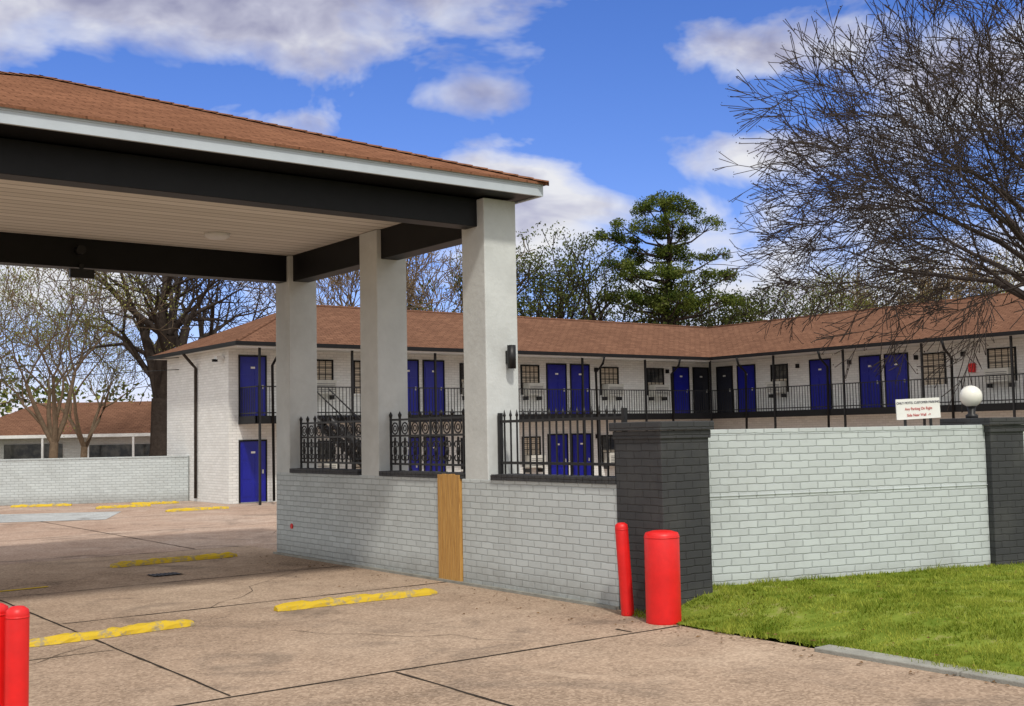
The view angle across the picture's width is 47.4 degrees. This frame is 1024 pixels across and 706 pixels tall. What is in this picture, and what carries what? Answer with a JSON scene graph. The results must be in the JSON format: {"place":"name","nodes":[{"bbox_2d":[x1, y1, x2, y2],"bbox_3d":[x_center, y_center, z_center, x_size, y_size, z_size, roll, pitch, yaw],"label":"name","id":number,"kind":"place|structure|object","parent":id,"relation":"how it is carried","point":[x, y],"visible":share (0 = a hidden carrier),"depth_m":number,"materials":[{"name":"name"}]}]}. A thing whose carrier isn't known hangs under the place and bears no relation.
{"place":"outdoors","nodes":[
{"label":"outdoors","id":0,"kind":"place"},
{"bbox_2d":[0,501,1023,705],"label":"driveway pavement","id":1,"kind":"structure","parent":0,"point":[243,647],"depth_m":11.23,"materials":[{"name":"concrete"}]},
{"bbox_2d":[0,603,8,705],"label":"bollard","id":2,"kind":"object","parent":1,"relation":"on","point":[3,608],"visible":0.62,"depth_m":7.49,"materials":[{"name":"red metal"}]},
{"bbox_2d":[4,606,29,705],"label":"bollard","id":3,"kind":"object","parent":1,"relation":"on","point":[17,628],"visible":1,"depth_m":7.41,"materials":[{"name":"red metal"}]},
{"bbox_2d":[0,586,47,591],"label":"painted line","id":4,"kind":"object","parent":1,"relation":"on","point":[23,588],"visible":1,"depth_m":15.95,"materials":[{"name":"yellow paint"}]},
{"bbox_2d":[11,503,71,506],"bbox_3d":[-14.634,4.732,36.236,1.791,0.085,0.230,0,-4,-11],"label":"parking stop","id":5,"kind":"object","parent":1,"relation":"on","point":[45,505],"visible":1,"depth_m":36.16,"materials":[{"name":"yellow paint"}]},
{"bbox_2d":[0,267,110,436],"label":"willow tree","id":6,"kind":"object","parent":1,"relation":"on","point":[11,318],"visible":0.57,"depth_m":45.55,"materials":[{"name":"beige plant"}]},
{"bbox_2d":[0,511,120,522],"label":"pavement patch","id":7,"kind":"object","parent":1,"relation":"on","point":[53,517],"visible":1,"depth_m":31.10,"materials":[{"name":"concrete"}]},
{"bbox_2d":[0,292,156,457],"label":"willow tree","id":8,"kind":"object","parent":1,"relation":"on","point":[84,444],"visible":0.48,"depth_m":54.46,"materials":[{"name":"beige plant"}]},
{"bbox_2d":[0,455,188,505],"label":"boundary wall","id":9,"kind":"structure","parent":1,"relation":"on","point":[93,480],"depth_m":37.69,"materials":[{"name":"white brick"}]},
{"bbox_2d":[0,265,198,457],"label":"willow tree","id":10,"kind":"object","parent":1,"relation":"on","point":[53,433],"visible":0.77,"depth_m":43.28,"materials":[{"name":"beige plant"}]},
{"bbox_2d":[29,619,194,646],"bbox_3d":[-4.115,2.868,12.019,1.756,0.084,0.225,2,-5,-41],"label":"parking stop","id":11,"kind":"object","parent":1,"relation":"on","point":[137,628],"visible":0.96,"depth_m":11.93,"materials":[{"name":"yellow paint"}]},
{"bbox_2d":[95,504,150,508],"bbox_3d":[-11.650,4.588,34.926,1.606,0.082,0.234,2,-5,-34],"label":"parking stop","id":12,"kind":"object","parent":1,"relation":"on","point":[122,506],"visible":1,"depth_m":34.84,"materials":[{"name":"yellow paint"}]},
{"bbox_2d":[24,267,272,455],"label":"bare tree","id":13,"kind":"object","parent":1,"relation":"on","point":[158,428],"visible":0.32,"depth_m":46.76,"materials":[{"name":"brown plant"}]},
{"bbox_2d":[130,501,178,504],"bbox_3d":[-11.177,4.683,36.464,1.458,0.086,0.236,0,-4,-20],"label":"parking stop","id":14,"kind":"object","parent":1,"relation":"on","point":[162,502],"visible":0.91,"depth_m":36.42,"materials":[{"name":"yellow paint"}]},
{"bbox_2d":[34,273,275,404],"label":"bare tree","id":15,"kind":"object","parent":1,"relation":"on","point":[212,331],"visible":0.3,"depth_m":55.22,"materials":[{"name":"brown plant"}]},
{"bbox_2d":[148,572,181,576],"bbox_3d":[-5.155,3.286,17.317,0.450,0.008,0.350,2,-5,-37],"label":"drain grate","id":16,"kind":"object","parent":1,"relation":"on","point":[164,574],"visible":1,"depth_m":17.27,"materials":[{"name":"black metal"}]},
{"bbox_2d":[110,552,237,567],"bbox_3d":[-5.535,3.385,19.156,2.158,0.086,0.233,2,-5,-40],"label":"parking stop","id":17,"kind":"object","parent":1,"relation":"on","point":[171,559],"visible":1,"depth_m":19.06,"materials":[{"name":"yellow paint"}]},
{"bbox_2d":[165,506,228,511],"bbox_3d":[-8.895,4.398,32.936,1.820,0.086,0.248,2,-5,-37],"label":"parking stop","id":18,"kind":"object","parent":1,"relation":"on","point":[194,508],"visible":1,"depth_m":32.86,"materials":[{"name":"yellow paint"}]},
{"bbox_2d":[0,71,548,479],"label":"entrance canopy","id":19,"kind":"object","parent":1,"relation":"on","point":[93,179],"visible":0.81,"depth_m":15.57,"materials":[{"name":"paint"}]},
{"bbox_2d":[505,345,515,368],"bbox_3d":[-0.004,0.052,15.517,0.147,0.310,0.155,2,-5,-37],"label":"wall sconce","id":20,"kind":"object","parent":19,"relation":"attached to","point":[510,355],"depth_m":15.45,"materials":[{"name":"black metal"}]},
{"bbox_2d":[0,510,677,705],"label":"pavement joints","id":21,"kind":"object","parent":1,"relation":"on","point":[297,630],"visible":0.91,"depth_m":10.99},
{"bbox_2d":[226,252,462,317],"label":"bare tree","id":22,"kind":"object","parent":1,"relation":"on","point":[339,282],"visible":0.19,"depth_m":55.69,"materials":[{"name":"beige plant"}]},
{"bbox_2d":[274,588,437,611],"bbox_3d":[-1.866,2.971,14.127,2.162,0.085,0.234,2,-5,-35],"label":"parking stop","id":23,"kind":"object","parent":1,"relation":"on","point":[323,602],"visible":1,"depth_m":14.02,"materials":[{"name":"yellow paint"}]},
{"bbox_2d":[317,389,412,470],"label":"stairs","id":24,"kind":"structure","parent":1,"relation":"on","point":[333,418],"depth_m":35.98,"materials":[{"name":"black metal"}]},
{"bbox_2d":[273,552,618,609],"bbox_3d":[-1.464,3.176,16.669,0.059,0.050,8.860,2,-5,-37],"label":"footing","id":25,"kind":"object","parent":1,"relation":"on","point":[601,605],"visible":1,"depth_m":15.51,"materials":[{"name":"concrete"}]},
{"bbox_2d":[353,242,540,315],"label":"bare tree","id":26,"kind":"object","parent":1,"relation":"on","point":[429,261],"visible":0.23,"depth_m":59.17,"materials":[{"name":"beige plant"}]},
{"bbox_2d":[277,472,618,605],"bbox_3d":[-1.331,2.497,16.806,0.280,1.420,8.850,2,-5,-37],"label":"masonry","id":27,"kind":"object","parent":1,"relation":"on","point":[558,539],"visible":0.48,"depth_m":15.42,"materials":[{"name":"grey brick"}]},
{"bbox_2d":[437,474,462,581],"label":"wooden gate panel","id":28,"kind":"structure","parent":27,"relation":"attached to","point":[450,538],"depth_m":15.86,"materials":[{"name":"brown wood"}]},
{"bbox_2d":[289,468,615,483],"bbox_3d":[-1.177,1.731,16.634,0.330,0.079,8.289,2,-5,-37],"label":"coping","id":29,"kind":"object","parent":27,"relation":"on","point":[594,479],"visible":0.87,"depth_m":15.07,"materials":[{"name":"grey paint"}]},
{"bbox_2d":[299,408,465,471],"bbox_3d":[-2.063,1.370,17.935,0.055,0.910,5.260,2,-5,-37],"label":"ornamental iron fence","id":30,"kind":"object","parent":29,"relation":"on","point":[400,428],"visible":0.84,"depth_m":17.45,"materials":[{"name":"black metal"}]},
{"bbox_2d":[497,405,626,476],"bbox_3d":[0.572,1.107,14.389,0.052,0.870,2.490,2,-5,-37],"label":"picket iron fence","id":31,"kind":"object","parent":29,"relation":"on","point":[502,462],"visible":0.84,"depth_m":14.42,"materials":[{"name":"black metal"}]},
{"bbox_2d":[407,240,617,320],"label":"oak tree","id":32,"kind":"object","parent":1,"relation":"on","point":[534,271],"visible":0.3,"depth_m":59.03,"materials":[{"name":"green plant"}]},
{"bbox_2d":[167,338,1023,503],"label":"walls","id":33,"kind":"structure","parent":1,"relation":"on","point":[221,432],"depth_m":39.63,"materials":[{"name":"white paint"}]},
{"bbox_2d":[3,357,178,378],"bbox_3d":[-25.206,-0.052,37.474,28.220,2.136,0.024,-1,-4,-7],"label":"overhead wire","id":34,"kind":"object","parent":33,"relation":"attached to","point":[89,362],"visible":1,"depth_m":38.81,"materials":[{"name":"black metal"}]},
{"bbox_2d":[182,340,954,500],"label":"downspouts","id":35,"kind":"object","parent":33,"relation":"attached to","point":[596,394],"visible":0.61,"depth_m":38.07,"materials":[{"name":"black paint"}]},
{"bbox_2d":[238,352,909,503],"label":"doors","id":36,"kind":"structure","parent":33,"relation":"in","point":[556,375],"depth_m":42.28,"materials":[{"name":"blue paint"}]},
{"bbox_2d":[153,292,1023,356],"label":"roof","id":37,"kind":"structure","parent":33,"relation":"on","point":[341,325],"depth_m":42.99,"materials":[{"name":"brown"}]},
{"bbox_2d":[155,334,1023,362],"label":"soffit","id":38,"kind":"structure","parent":33,"relation":"on","point":[835,351],"depth_m":41.01,"materials":[{"name":"white paint"}]},
{"bbox_2d":[147,330,1023,361],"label":"gutter","id":39,"kind":"object","parent":38,"relation":"on","point":[259,344],"visible":0.83,"depth_m":39.39,"materials":[{"name":"black paint"}]},
{"bbox_2d":[212,352,975,437],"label":"wall lights","id":40,"kind":"object","parent":33,"relation":"attached to","point":[216,358],"depth_m":38.90,"materials":[{"name":"black paint"}]},
{"bbox_2d":[238,402,1023,423],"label":"balcony","id":41,"kind":"structure","parent":33,"relation":"attached to","point":[753,414],"depth_m":41.62,"materials":[{"name":"black paint"}]},
{"bbox_2d":[240,373,1023,415],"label":"railings","id":42,"kind":"object","parent":41,"relation":"on","point":[679,410],"visible":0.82,"depth_m":41.42,"materials":[{"name":"black metal"}]},
{"bbox_2d":[317,347,1017,472],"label":"windows","id":43,"kind":"structure","parent":33,"relation":"attached to","point":[998,361],"depth_m":42.39,"materials":[{"name":"black glass"}]},
{"bbox_2d":[516,221,683,323],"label":"oak tree","id":44,"kind":"object","parent":1,"relation":"on","point":[573,271],"visible":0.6,"depth_m":61.34,"materials":[{"name":"green plant"}]},
{"bbox_2d":[615,522,634,615],"bbox_3d":[1.232,2.374,12.743,0.196,1.038,0.146,0,-4,-16],"label":"bollard","id":45,"kind":"object","parent":1,"relation":"on","point":[624,569],"visible":0.94,"depth_m":12.69,"materials":[{"name":"red paint"}]},
{"bbox_2d":[258,336,1015,504],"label":"posts","id":46,"kind":"object","parent":1,"relation":"on","point":[583,401],"visible":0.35,"depth_m":38.97,"materials":[{"name":"black metal"}]},
{"bbox_2d":[609,421,713,612],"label":"brick pier","id":47,"kind":"structure","parent":1,"relation":"on","point":[662,481],"depth_m":12.88,"materials":[{"name":"black brick"}]},
{"bbox_2d":[644,530,681,624],"bbox_3d":[1.582,2.356,12.231,0.376,0.984,0.376,2,-5,-37],"label":"bollard","id":48,"kind":"object","parent":1,"relation":"on","point":[662,576],"visible":0.94,"depth_m":12.08,"materials":[{"name":"red paint"}]},
{"bbox_2d":[610,263,770,326],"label":"oak tree","id":49,"kind":"object","parent":1,"relation":"on","point":[731,317],"visible":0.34,"depth_m":62.56,"materials":[{"name":"green plant"}]},
{"bbox_2d":[684,272,863,326],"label":"oak tree","id":50,"kind":"object","parent":1,"relation":"on","point":[762,300],"visible":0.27,"depth_m":64.13,"materials":[{"name":"green plant"}]},
{"bbox_2d":[708,425,990,585],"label":"street brick wall","id":51,"kind":"structure","parent":1,"relation":"on","point":[788,504],"depth_m":14.19,"materials":[{"name":"white brick"}]},
{"bbox_2d":[895,397,940,431],"bbox_3d":[5.182,0.907,14.861,0.709,0.680,0.040,1,-4,-22],"label":"parking sign","id":52,"kind":"object","parent":51,"relation":"attached to","point":[919,408],"visible":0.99,"depth_m":14.86,"materials":[{"name":"white metal"}]},
{"bbox_2d":[745,246,960,318],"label":"bare tree","id":53,"kind":"object","parent":1,"relation":"on","point":[867,302],"visible":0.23,"depth_m":66.36,"materials":[{"name":"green plant"}]},
{"bbox_2d":[710,0,1023,410],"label":"crape myrtle tree","id":54,"kind":"object","parent":1,"relation":"on","point":[958,166],"visible":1,"depth_m":18.56,"materials":[{"name":"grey plant"}]},
{"bbox_2d":[814,645,1023,687],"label":"kerb strip","id":55,"kind":"object","parent":1,"relation":"on","point":[989,676],"visible":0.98,"depth_m":9.65,"materials":[{"name":"concrete"}]},
{"bbox_2d":[831,230,1020,309],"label":"bare tree","id":56,"kind":"object","parent":1,"relation":"on","point":[941,286],"visible":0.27,"depth_m":65.22,"materials":[{"name":"beige plant"}]},
{"bbox_2d":[940,417,1023,564],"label":"brick pier","id":57,"kind":"structure","parent":1,"relation":"on","point":[1004,445],"depth_m":15.04,"materials":[{"name":"black brick"}]},
{"bbox_2d":[959,385,982,417],"bbox_3d":[6.120,0.652,15.529,0.290,0.440,0.290,2,-5,-37],"label":"globe lamp","id":58,"kind":"object","parent":57,"relation":"on","point":[970,396],"visible":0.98,"depth_m":15.45,"materials":[{"name":"white glass"}]},
{"bbox_2d":[0,0,1023,416],"label":"sky","id":59,"kind":"structure","parent":0,"point":[611,104],"materials":[{"name":"blue"}]},
{"bbox_2d":[683,625,818,647],"bbox_3d":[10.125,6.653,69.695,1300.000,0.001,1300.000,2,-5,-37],"label":"ground","id":60,"kind":"structure","parent":0,"point":[785,642],"depth_m":11.19,"materials":[{"name":"brown soil"}]},
{"bbox_2d":[0,436,149,458],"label":"walls","id":61,"kind":"structure","parent":60,"relation":"on","point":[24,448],"depth_m":59.90,"materials":[{"name":"white paint"}]},
{"bbox_2d":[0,401,150,435],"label":"roof","id":62,"kind":"structure","parent":61,"relation":"on","point":[125,417],"depth_m":60.81,"materials":[{"name":"brown"}]},
{"bbox_2d":[0,433,149,457],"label":"porch","id":63,"kind":"object","parent":60,"relation":"on","point":[133,435],"visible":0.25,"depth_m":58.96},
{"bbox_2d":[0,353,152,415],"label":"distant trees","id":64,"kind":"object","parent":60,"relation":"on","point":[8,407],"depth_m":93.17,"materials":[{"name":"brown plant"}]},
{"bbox_2d":[592,190,745,323],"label":"pine tree","id":65,"kind":"object","parent":60,"relation":"on","point":[668,252],"visible":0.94,"depth_m":60.93,"materials":[{"name":"green plant"}]},
{"bbox_2d":[898,245,1023,299],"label":"bare tree","id":66,"kind":"object","parent":60,"relation":"on","point":[1005,277],"visible":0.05,"depth_m":68.54,"materials":[{"name":"beige plant"}]},
{"bbox_2d":[633,559,1023,677],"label":"lawn","id":67,"kind":"structure","parent":0,"point":[802,616],"depth_m":11.53,"materials":[{"name":"plant"}]}
]}

